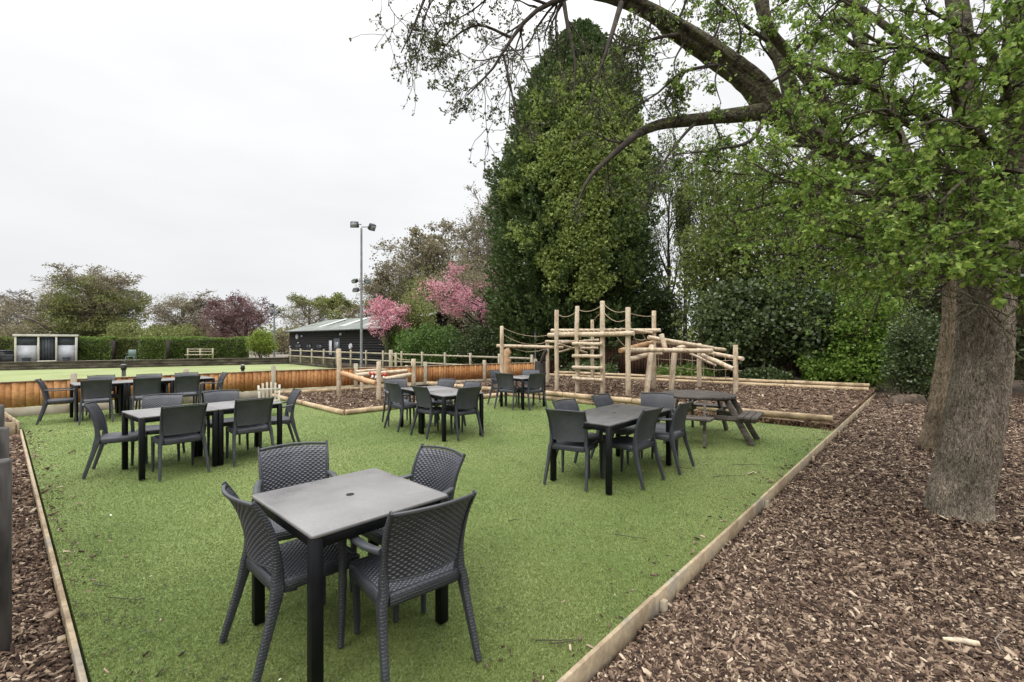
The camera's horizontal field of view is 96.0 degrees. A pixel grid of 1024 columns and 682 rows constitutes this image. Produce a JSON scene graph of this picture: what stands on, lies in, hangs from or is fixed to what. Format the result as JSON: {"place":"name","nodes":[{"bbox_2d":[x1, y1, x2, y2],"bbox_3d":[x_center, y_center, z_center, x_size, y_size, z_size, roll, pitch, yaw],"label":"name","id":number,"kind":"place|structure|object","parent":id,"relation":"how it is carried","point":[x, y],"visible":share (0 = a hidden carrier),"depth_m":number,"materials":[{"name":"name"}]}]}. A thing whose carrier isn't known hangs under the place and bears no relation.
{"place":"outdoors","nodes":[
{"label":"outdoors","id":0,"kind":"place"},
{"bbox_2d":[0,433,75,681],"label":"bark ground","id":1,"kind":"structure","parent":0,"point":[24,532],"depth_m":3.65,"materials":[{"name":"brown wood"}]},
{"bbox_2d":[0,404,11,655],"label":"weathered fence","id":2,"kind":"object","parent":1,"relation":"on","point":[5,551],"visible":0.9,"depth_m":2.49,"materials":[{"name":"wood"}]},
{"bbox_2d":[0,346,335,367],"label":"bank ground","id":3,"kind":"structure","parent":0,"point":[277,355],"depth_m":43.29,"materials":[{"name":"green plant"}]},
{"bbox_2d":[0,289,47,339],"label":"bare tree","id":4,"kind":"object","parent":3,"relation":"on","point":[5,319],"visible":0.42,"depth_m":64.94,"materials":[{"name":"brown plant"}]},
{"bbox_2d":[13,334,79,361],"bbox_3d":[-35.638,0.517,35.357,3.500,2.065,2.551,0,0,-41],"label":"shelter","id":5,"kind":"object","parent":3,"relation":"on","point":[43,347],"visible":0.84,"depth_m":34.86,"materials":[{"name":"white paint"}]},
{"bbox_2d":[0,262,155,339],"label":"broad tree","id":6,"kind":"object","parent":3,"relation":"on","point":[92,315],"visible":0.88,"depth_m":57.60,"materials":[{"name":"green plant"}]},
{"bbox_2d":[78,335,117,359],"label":"hedge","id":7,"kind":"object","parent":3,"relation":"on","point":[100,348],"visible":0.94,"depth_m":37.39,"materials":[{"name":"green plant"}]},
{"bbox_2d":[99,318,152,339],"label":"scrub","id":8,"kind":"object","parent":3,"relation":"on","point":[123,332],"visible":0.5,"depth_m":51.20,"materials":[{"name":"green plant"}]},
{"bbox_2d":[111,336,140,359],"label":"hedge","id":9,"kind":"object","parent":3,"relation":"on","point":[124,346],"visible":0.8,"depth_m":38.69,"materials":[{"name":"green plant"}]},
{"bbox_2d":[138,336,170,359],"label":"hedge","id":10,"kind":"object","parent":3,"relation":"on","point":[153,347],"visible":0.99,"depth_m":38.41,"materials":[{"name":"green plant"}]},
{"bbox_2d":[144,321,207,339],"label":"scrub","id":11,"kind":"object","parent":3,"relation":"on","point":[186,331],"visible":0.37,"depth_m":51.77,"materials":[{"name":"green plant"}]},
{"bbox_2d":[141,289,227,339],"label":"bare tree","id":12,"kind":"object","parent":3,"relation":"on","point":[193,308],"visible":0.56,"depth_m":60.91,"materials":[{"name":"green plant"}]},
{"bbox_2d":[167,336,248,358],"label":"hedge","id":13,"kind":"object","parent":3,"relation":"on","point":[223,347],"visible":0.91,"depth_m":41.31,"materials":[{"name":"green plant"}]},
{"bbox_2d":[190,294,263,339],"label":"plum tree","id":14,"kind":"object","parent":3,"relation":"on","point":[217,304],"visible":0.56,"depth_m":54.30,"materials":[{"name":"purple plant"}]},
{"bbox_2d":[209,290,280,339],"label":"plum tree","id":15,"kind":"object","parent":3,"relation":"on","point":[249,315],"visible":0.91,"depth_m":54.00,"materials":[{"name":"purple plant"}]},
{"bbox_2d":[245,327,278,357],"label":"bush","id":16,"kind":"object","parent":3,"relation":"on","point":[261,343],"visible":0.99,"depth_m":41.11,"materials":[{"name":"green plant"}]},
{"bbox_2d":[269,292,335,334],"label":"bare tree","id":17,"kind":"object","parent":3,"relation":"on","point":[301,303],"visible":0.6,"depth_m":70.60,"materials":[{"name":"green plant"}]},
{"bbox_2d":[0,364,432,408],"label":"bowling green lawn","id":18,"kind":"structure","parent":0,"point":[23,375],"depth_m":30.97,"materials":[{"name":"green plant"}]},
{"bbox_2d":[0,356,334,370],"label":"sleeper wall","id":19,"kind":"structure","parent":18,"relation":"on","point":[44,365],"depth_m":36.07,"materials":[{"name":"brown wood"}]},
{"bbox_2d":[350,221,375,367],"bbox_3d":[-9.677,-3.009,30.011,1.699,9.579,0.570,0,0,0],"label":"floodlight mast","id":20,"kind":"object","parent":18,"relation":"on","point":[356,224],"visible":0.96,"depth_m":29.93,"materials":[{"name":"metal"}]},
{"bbox_2d":[281,389,489,414],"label":"bark ground","id":21,"kind":"structure","parent":0,"point":[326,398],"depth_m":12.60,"materials":[{"name":"brown wood"}]},
{"bbox_2d":[336,349,415,400],"bbox_3d":[-4.220,0.951,14.294,1.787,1.458,3.989,0,0,0],"label":"balance trail","id":22,"kind":"object","parent":21,"relation":"on","point":[378,372],"visible":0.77,"depth_m":13.25,"materials":[{"name":"brown wood"}]},
{"bbox_2d":[14,396,833,681],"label":"artificial turf lawn","id":23,"kind":"structure","parent":0,"point":[240,538],"depth_m":4.12,"materials":[{"name":"green plastic"}]},
{"bbox_2d":[35,378,76,424],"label":"wicker armchair","id":24,"kind":"object","parent":23,"relation":"on","point":[47,400],"visible":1,"depth_m":9.30,"materials":[{"name":"plastic"}]},
{"bbox_2d":[78,379,113,424],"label":"wicker chair","id":25,"kind":"object","parent":23,"relation":"on","point":[93,390],"visible":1,"depth_m":9.23,"materials":[{"name":"plastic"}]},
{"bbox_2d":[70,380,126,420],"bbox_3d":[-8.920,1.266,9.938,0.800,0.746,0.830,0,0,41],"label":"square table","id":26,"kind":"object","parent":23,"relation":"on","point":[116,383],"visible":0.68,"depth_m":9.94,"materials":[{"name":"black"}]},
{"bbox_2d":[82,401,147,478],"bbox_3d":[-5.019,1.202,5.828,0.608,0.883,0.528,0,0,-32],"label":"wicker chair","id":27,"kind":"object","parent":23,"relation":"on","point":[94,411],"visible":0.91,"depth_m":5.76,"materials":[{"name":"plastic"}]},
{"bbox_2d":[130,377,161,409],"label":"wicker chair","id":28,"kind":"object","parent":23,"relation":"on","point":[147,386],"visible":0.77,"depth_m":9.70,"materials":[{"name":"plastic"}]},
{"bbox_2d":[130,393,185,465],"bbox_3d":[-4.913,1.202,6.432,0.563,0.883,0.626,0,0,-29],"label":"wicker armchair","id":29,"kind":"object","parent":23,"relation":"on","point":[160,400],"visible":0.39,"depth_m":6.57,"materials":[{"name":"plastic"}]},
{"bbox_2d":[122,405,217,479],"bbox_3d":[-4.428,1.266,5.976,0.800,0.746,0.830,0,0,38],"label":"square table","id":30,"kind":"object","parent":23,"relation":"on","point":[141,417],"visible":0.59,"depth_m":5.87,"materials":[{"name":"black"}]},
{"bbox_2d":[151,402,209,480],"bbox_3d":[-4.147,1.202,5.746,0.608,0.883,0.528,0,0,41],"label":"wicker chair","id":31,"kind":"object","parent":23,"relation":"on","point":[185,423],"visible":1,"depth_m":5.62,"materials":[{"name":"plastic"}]},
{"bbox_2d":[174,375,200,403],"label":"wicker chair","id":32,"kind":"object","parent":23,"relation":"on","point":[184,385],"visible":0.77,"depth_m":10.31,"materials":[{"name":"plastic"}]},
{"bbox_2d":[203,389,248,455],"bbox_3d":[-4.351,1.202,6.974,0.563,0.883,0.626,0,0,-41],"label":"wicker armchair","id":33,"kind":"object","parent":23,"relation":"on","point":[220,396],"visible":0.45,"depth_m":7.06,"materials":[{"name":"plastic"}]},
{"bbox_2d":[198,399,281,464],"bbox_3d":[-3.913,1.266,6.634,0.800,0.746,0.830,0,0,38],"label":"square table","id":34,"kind":"object","parent":23,"relation":"on","point":[225,407],"visible":0.41,"depth_m":6.40,"materials":[{"name":"black plastic"}]},
{"bbox_2d":[225,396,274,465],"bbox_3d":[-3.626,1.202,6.377,0.528,0.883,0.608,0,0,-44],"label":"wicker chair","id":35,"kind":"object","parent":23,"relation":"on","point":[252,415],"visible":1,"depth_m":6.23,"materials":[{"name":"plastic"}]},
{"bbox_2d":[254,388,301,446],"bbox_3d":[-3.594,1.202,7.116,0.626,0.883,0.563,0,0,-36],"label":"wicker armchair","id":36,"kind":"object","parent":23,"relation":"on","point":[290,402],"visible":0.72,"depth_m":7.12,"materials":[{"name":"plastic"}]},
{"bbox_2d":[219,481,359,681],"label":"wicker chair","id":37,"kind":"object","parent":23,"relation":"on","point":[272,565],"visible":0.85,"depth_m":2.34,"materials":[{"name":"plastic"}]},
{"bbox_2d":[253,440,346,544],"bbox_3d":[-1.483,1.202,3.196,0.563,0.883,0.626,0,0,-31],"label":"wicker armchair","id":38,"kind":"object","parent":23,"relation":"on","point":[282,466],"visible":0.43,"depth_m":3.37,"materials":[{"name":"plastic"}]},
{"bbox_2d":[252,468,447,681],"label":"square table","id":39,"kind":"object","parent":23,"relation":"on","point":[316,517],"visible":0.9,"depth_m":2.50,"materials":[{"name":"black"}]},
{"bbox_2d":[382,378,414,425],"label":"wicker armchair","id":40,"kind":"object","parent":23,"relation":"on","point":[402,382],"visible":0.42,"depth_m":9.33,"materials":[{"name":"plastic"}]},
{"bbox_2d":[383,381,424,431],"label":"wicker armchair","id":41,"kind":"object","parent":23,"relation":"on","point":[396,394],"visible":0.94,"depth_m":8.50,"materials":[{"name":"plastic"}]},
{"bbox_2d":[349,443,468,622],"bbox_3d":[-0.665,1.202,3.082,0.563,0.883,0.626,0,0,42],"label":"wicker armchair","id":42,"kind":"object","parent":23,"relation":"on","point":[436,469],"visible":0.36,"depth_m":3.24,"materials":[{"name":"plastic"}]},
{"bbox_2d":[337,489,481,681],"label":"wicker armchair","id":43,"kind":"object","parent":23,"relation":"on","point":[419,552],"visible":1,"depth_m":2.24,"materials":[{"name":"plastic"}]},
{"bbox_2d":[26,405,806,681],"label":"fallen leaves","id":44,"kind":"object","parent":23,"relation":"on","point":[206,663],"depth_m":3.15,"materials":[{"name":"brown plant"}]},
{"bbox_2d":[25,428,830,681],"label":"bark chips","id":45,"kind":"object","parent":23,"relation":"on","point":[160,620],"visible":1,"depth_m":3.80,"materials":[{"name":"brown wood"}]},
{"bbox_2d":[410,385,452,438],"bbox_3d":[-1.416,1.202,8.051,0.608,0.883,0.528,0,0,-43],"label":"wicker chair","id":46,"kind":"object","parent":23,"relation":"on","point":[423,397],"visible":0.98,"depth_m":7.90,"materials":[{"name":"plastic"}]},
{"bbox_2d":[420,389,483,441],"bbox_3d":[-1.061,1.266,8.076,0.800,0.746,0.830,0,0,-38],"label":"square table","id":47,"kind":"object","parent":23,"relation":"on","point":[445,395],"visible":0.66,"depth_m":7.97,"materials":[{"name":"black plastic"}]},
{"bbox_2d":[441,385,483,440],"bbox_3d":[-0.858,1.202,7.907,0.528,0.883,0.608,0,0,-42],"label":"wicker chair","id":48,"kind":"object","parent":23,"relation":"on","point":[466,399],"visible":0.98,"depth_m":7.75,"materials":[{"name":"plastic"}]},
{"bbox_2d":[494,372,519,409],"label":"wicker chair","id":49,"kind":"object","parent":23,"relation":"on","point":[505,381],"visible":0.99,"depth_m":11.11,"materials":[{"name":"plastic"}]},
{"bbox_2d":[518,373,547,409],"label":"wicker chair","id":50,"kind":"object","parent":23,"relation":"on","point":[535,380],"visible":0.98,"depth_m":11.08,"materials":[{"name":"plastic"}]},
{"bbox_2d":[543,407,602,490],"bbox_3d":[0.713,1.202,5.383,0.563,0.883,0.626,0,0,28],"label":"wicker armchair","id":51,"kind":"object","parent":23,"relation":"on","point":[568,432],"visible":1,"depth_m":5.21,"materials":[{"name":"plastic"}]},
{"bbox_2d":[552,398,604,478],"bbox_3d":[0.855,1.202,5.853,0.608,0.883,0.528,0,0,44],"label":"wicker chair","id":52,"kind":"object","parent":23,"relation":"on","point":[568,404],"visible":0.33,"depth_m":6.01,"materials":[{"name":"plastic"}]},
{"bbox_2d":[550,404,671,494],"bbox_3d":[1.277,1.266,5.752,0.800,0.746,1.600,0,0,42],"label":"long table","id":53,"kind":"object","parent":23,"relation":"on","point":[608,419],"visible":0.81,"depth_m":5.40,"materials":[{"name":"black"}]},
{"bbox_2d":[590,393,642,464],"bbox_3d":[1.456,1.202,6.463,0.608,0.883,0.528,0,0,41],"label":"wicker chair","id":54,"kind":"object","parent":23,"relation":"on","point":[602,399],"visible":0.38,"depth_m":6.42,"materials":[{"name":"plastic"}]},
{"bbox_2d":[602,405,664,488],"bbox_3d":[1.442,1.202,5.443,0.608,0.883,0.528,0,0,44],"label":"wicker chair","id":55,"kind":"object","parent":23,"relation":"on","point":[644,430],"visible":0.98,"depth_m":5.30,"materials":[{"name":"plastic"}]},
{"bbox_2d":[639,392,677,459],"bbox_3d":[2.073,1.202,6.572,0.563,0.883,0.626,0,0,16],"label":"wicker armchair","id":56,"kind":"object","parent":23,"relation":"on","point":[660,399],"visible":0.42,"depth_m":6.78,"materials":[{"name":"plastic"}]},
{"bbox_2d":[638,399,694,474],"bbox_3d":[2.018,1.202,6.006,0.626,0.883,0.563,0,0,39],"label":"wicker armchair","id":57,"kind":"object","parent":23,"relation":"on","point":[677,425],"visible":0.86,"depth_m":5.80,"materials":[{"name":"plastic"}]},
{"bbox_2d":[657,390,763,447],"bbox_3d":[3.220,1.290,7.980,1.928,0.760,1.928,0,0,35],"label":"picnic table","id":58,"kind":"object","parent":23,"relation":"on","point":[737,415],"visible":0.66,"depth_m":7.56,"materials":[{"name":"grey wood"}]},
{"bbox_2d":[0,0,1005,340],"label":"sky","id":59,"kind":"structure","parent":0,"point":[192,146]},
{"bbox_2d":[24,349,1023,443],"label":"garden ground","id":60,"kind":"structure","parent":0,"point":[1018,387],"depth_m":18.86,"materials":[{"name":"soil"}]},
{"bbox_2d":[20,429,87,681],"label":"timber edging","id":61,"kind":"object","parent":60,"relation":"on","point":[70,638],"visible":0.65,"depth_m":3.02,"materials":[{"name":"beige wood"}]},
{"bbox_2d":[0,366,275,416],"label":"board fence","id":62,"kind":"object","parent":60,"relation":"on","point":[23,395],"visible":0.45,"depth_m":10.61,"materials":[{"name":"brown wood"}]},
{"bbox_2d":[309,292,370,319],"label":"willow tree","id":63,"kind":"object","parent":60,"relation":"on","point":[337,299],"visible":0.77,"depth_m":60.29,"materials":[{"name":"green plant"}]},
{"bbox_2d":[335,263,417,318],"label":"bare tree","id":64,"kind":"object","parent":60,"relation":"on","point":[377,286],"visible":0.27,"depth_m":50.75,"materials":[{"name":"brown plant"}]},
{"bbox_2d":[283,312,473,365],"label":"barn","id":65,"kind":"structure","parent":60,"relation":"on","point":[343,335],"depth_m":38.95,"materials":[{"name":"black wood"}]},
{"bbox_2d":[363,293,411,364],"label":"cherry tree","id":66,"kind":"object","parent":60,"relation":"on","point":[385,312],"visible":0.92,"depth_m":31.07,"materials":[{"name":"pink plant"}]},
{"bbox_2d":[271,359,536,390],"bbox_3d":[-3.093,1.245,16.406,9.771,1.010,0.115,0,0,-33],"label":"board fence","id":67,"kind":"object","parent":60,"relation":"on","point":[302,379],"visible":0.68,"depth_m":15.91,"materials":[{"name":"brown wood"}]},
{"bbox_2d":[290,348,532,366],"bbox_3d":[-9.000,1.200,30.150,27.062,1.160,0.100,0,0,43],"label":"post and rail fence","id":68,"kind":"object","parent":60,"relation":"on","point":[470,356],"visible":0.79,"depth_m":28.23,"materials":[{"name":"brown wood"}]},
{"bbox_2d":[389,292,438,365],"bbox_3d":[-6.753,-0.828,32.017,3.572,5.291,3.339,0,0,0],"label":"bush","id":69,"kind":"object","parent":60,"relation":"on","point":[415,309],"visible":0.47,"depth_m":31.57,"materials":[{"name":"green plant"}]},
{"bbox_2d":[401,264,452,315],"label":"bush","id":70,"kind":"object","parent":60,"relation":"on","point":[422,290],"visible":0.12,"depth_m":39.20,"materials":[{"name":"green plant"}]},
{"bbox_2d":[392,322,465,365],"bbox_3d":[-5.189,0.376,29.564,4.914,3.257,3.890,0,0,0],"label":"bush","id":71,"kind":"object","parent":60,"relation":"on","point":[416,345],"visible":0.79,"depth_m":28.90,"materials":[{"name":"green plant"}]},
{"bbox_2d":[369,217,495,321],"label":"budding tree","id":72,"kind":"object","parent":60,"relation":"on","point":[426,246],"visible":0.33,"depth_m":47.22,"materials":[{"name":"brown plant"}]},
{"bbox_2d":[419,248,494,362],"bbox_3d":[-3.968,-2.821,38.042,7.840,9.461,5.948,0,0,0],"label":"bush","id":73,"kind":"object","parent":60,"relation":"on","point":[467,277],"visible":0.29,"depth_m":37.20,"materials":[{"name":"plant"}]},
{"bbox_2d":[409,262,522,352],"bbox_3d":[-2.683,-1.613,28.729,7.334,6.534,5.522,0,0,0],"label":"cherry tree","id":74,"kind":"object","parent":60,"relation":"on","point":[461,298],"visible":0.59,"depth_m":27.81,"materials":[{"name":"pink plant"}]},
{"bbox_2d":[446,179,496,328],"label":"bare tree","id":75,"kind":"object","parent":60,"relation":"on","point":[486,244],"visible":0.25,"depth_m":44.58,"materials":[{"name":"brown plant"}]},
{"bbox_2d":[443,318,511,363],"bbox_3d":[-1.937,0.348,28.460,4.660,3.652,3.662,0,0,0],"label":"bush","id":76,"kind":"object","parent":60,"relation":"on","point":[474,346],"visible":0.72,"depth_m":27.70,"materials":[{"name":"green plant"}]},
{"bbox_2d":[475,16,668,370],"bbox_3d":[3.317,-8.402,27.084,11.013,20.466,10.828,0,0,0],"label":"conifer tree","id":77,"kind":"object","parent":60,"relation":"on","point":[549,257],"visible":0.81,"depth_m":23.44,"materials":[{"name":"green plant"}]},
{"bbox_2d":[349,0,958,453],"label":"oak tree","id":78,"kind":"object","parent":60,"relation":"on","point":[753,84],"visible":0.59,"depth_m":6.36,"materials":[{"name":"green plant"}]},
{"bbox_2d":[634,275,689,364],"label":"evergreen tree","id":79,"kind":"object","parent":60,"relation":"on","point":[665,304],"visible":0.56,"depth_m":26.36,"materials":[{"name":"green plant"}]},
{"bbox_2d":[648,128,693,289],"bbox_3d":[9.666,-5.992,29.442,4.207,15.284,3.639,0,0,44],"label":"slender tree","id":80,"kind":"object","parent":60,"relation":"on","point":[667,253],"visible":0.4,"depth_m":28.96,"materials":[{"name":"green plant"}]},
{"bbox_2d":[667,158,699,364],"bbox_3d":[10.501,-4.477,27.136,2.594,12.254,2.450,0,0,0],"label":"slender tree","id":81,"kind":"object","parent":60,"relation":"on","point":[683,214],"visible":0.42,"depth_m":26.82,"materials":[{"name":"green plant"}]},
{"bbox_2d":[645,361,730,379],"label":"undergrowth bush","id":82,"kind":"object","parent":60,"relation":"on","point":[682,371],"visible":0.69,"depth_m":19.96,"materials":[{"name":"green plant"}]},
{"bbox_2d":[665,103,730,364],"bbox_3d":[10.611,-6.001,26.045,3.600,15.303,4.960,0,0,-38],"label":"slender tree","id":83,"kind":"object","parent":60,"relation":"on","point":[692,161],"visible":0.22,"depth_m":26.30,"materials":[{"name":"green plant"}]},
{"bbox_2d":[557,393,875,681],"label":"timber edging","id":84,"kind":"object","parent":60,"relation":"on","point":[595,660],"visible":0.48,"depth_m":3.10,"materials":[{"name":"beige wood"}]},
{"bbox_2d":[664,146,787,377],"bbox_3d":[9.643,-3.276,20.553,4.673,10.214,4.959,0,0,-44],"label":"evergreen tree","id":85,"kind":"object","parent":60,"relation":"on","point":[717,260],"visible":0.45,"depth_m":19.95,"materials":[{"name":"green plant"}]},
{"bbox_2d":[678,267,809,377],"bbox_3d":[10.195,-0.620,19.389,6.243,4.891,5.015,0,0,0],"label":"bush","id":86,"kind":"object","parent":60,"relation":"on","point":[726,323],"visible":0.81,"depth_m":18.29,"materials":[{"name":"green plant"}]},
{"bbox_2d":[738,364,795,379],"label":"undergrowth bush","id":87,"kind":"object","parent":60,"relation":"on","point":[768,373],"visible":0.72,"depth_m":17.43,"materials":[{"name":"green plant"}]},
{"bbox_2d":[529,341,1023,379],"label":"brown fence","id":88,"kind":"object","parent":60,"relation":"on","point":[639,366],"visible":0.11,"depth_m":23.64,"materials":[{"name":"brown wood"}]},
{"bbox_2d":[723,86,873,277],"bbox_3d":[16.858,-6.461,28.165,8.906,16.687,7.658,0,0,0],"label":"evergreen tree","id":89,"kind":"object","parent":60,"relation":"on","point":[779,138],"visible":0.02,"depth_m":27.44,"materials":[{"name":"green plant"}]},
{"bbox_2d":[756,279,863,374],"bbox_3d":[11.678,-0.337,18.067,3.938,4.289,3.505,0,0,-35],"label":"bush","id":90,"kind":"object","parent":60,"relation":"on","point":[817,339],"visible":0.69,"depth_m":17.24,"materials":[{"name":"green plant"}]},
{"bbox_2d":[758,155,888,379],"bbox_3d":[12.575,-2.792,19.006,5.200,9.359,4.548,0,0,0],"label":"evergreen tree","id":91,"kind":"object","parent":60,"relation":"on","point":[796,236],"visible":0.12,"depth_m":18.41,"materials":[{"name":"green plant"}]},
{"bbox_2d":[793,348,856,381],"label":"laurel bush","id":92,"kind":"object","parent":60,"relation":"on","point":[824,369],"visible":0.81,"depth_m":16.75,"materials":[{"name":"green plant"}]},
{"bbox_2d":[818,268,910,388],"bbox_3d":[12.634,-0.387,16.566,2.848,4.686,2.563,0,0,37],"label":"laurel bush","id":93,"kind":"object","parent":60,"relation":"on","point":[859,352],"visible":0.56,"depth_m":16.16,"materials":[{"name":"green plant"}]},
{"bbox_2d":[896,191,1023,388],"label":"evergreen tree","id":94,"kind":"object","parent":60,"relation":"on","point":[938,296],"visible":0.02,"depth_m":18.25,"materials":[{"name":"green plant"}]},
{"bbox_2d":[1014,237,1023,381],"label":"evergreen tree","id":95,"kind":"object","parent":60,"relation":"on","point":[1020,362],"visible":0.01,"depth_m":14.33,"materials":[{"name":"green plant"}]},
{"bbox_2d":[427,372,874,429],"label":"bark ground","id":96,"kind":"structure","parent":0,"point":[825,426],"depth_m":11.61,"materials":[{"name":"brown wood"}]},
{"bbox_2d":[496,301,743,395],"bbox_3d":[3.275,0.263,14.835,7.937,2.875,4.185,0,0,9],"label":"climbing frame","id":97,"kind":"object","parent":96,"relation":"on","point":[627,332],"visible":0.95,"depth_m":14.07,"materials":[{"name":"brown wood"}]},
{"bbox_2d":[507,391,832,423],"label":"log kerb","id":98,"kind":"structure","parent":96,"relation":"on","point":[555,395],"depth_m":11.06,"materials":[{"name":"beige wood"}]},
{"bbox_2d":[550,373,868,390],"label":"log kerb","id":99,"kind":"structure","parent":96,"relation":"on","point":[786,385],"depth_m":16.04,"materials":[{"name":"beige wood"}]},
{"bbox_2d":[554,371,869,387],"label":"log kerb","id":100,"kind":"structure","parent":96,"relation":"on","point":[759,380],"depth_m":16.78,"materials":[{"name":"beige wood"}]},
{"bbox_2d":[590,393,1023,681],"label":"bark ground","id":101,"kind":"structure","parent":0,"point":[1019,395],"depth_m":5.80,"materials":[{"name":"brown wood"}]},
{"bbox_2d":[723,0,1023,533],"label":"oak tree","id":102,"kind":"object","parent":101,"relation":"on","point":[981,259],"visible":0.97,"depth_m":4.06,"materials":[{"name":"green plant"}]},
{"bbox_2d":[875,304,940,398],"bbox_3d":[11.908,0.391,13.583,2.044,2.948,1.871,0,0,0],"label":"holly bush","id":103,"kind":"object","parent":101,"relation":"on","point":[908,350],"visible":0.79,"depth_m":13.41,"materials":[{"name":"green plant"}]},
{"bbox_2d":[843,393,1023,448],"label":"bark chips","id":104,"kind":"object","parent":101,"relation":"on","point":[1016,414],"visible":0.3,"depth_m":11.12,"materials":[{"name":"brown wood"}]},
{"bbox_2d":[885,394,926,404],"bbox_3d":[10.945,1.625,12.787,1.130,0.328,0.526,0,0,0],"label":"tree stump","id":105,"kind":"object","parent":104,"relation":"on","point":[908,398],"visible":0.91,"depth_m":12.64,"materials":[{"name":"brown wood"}]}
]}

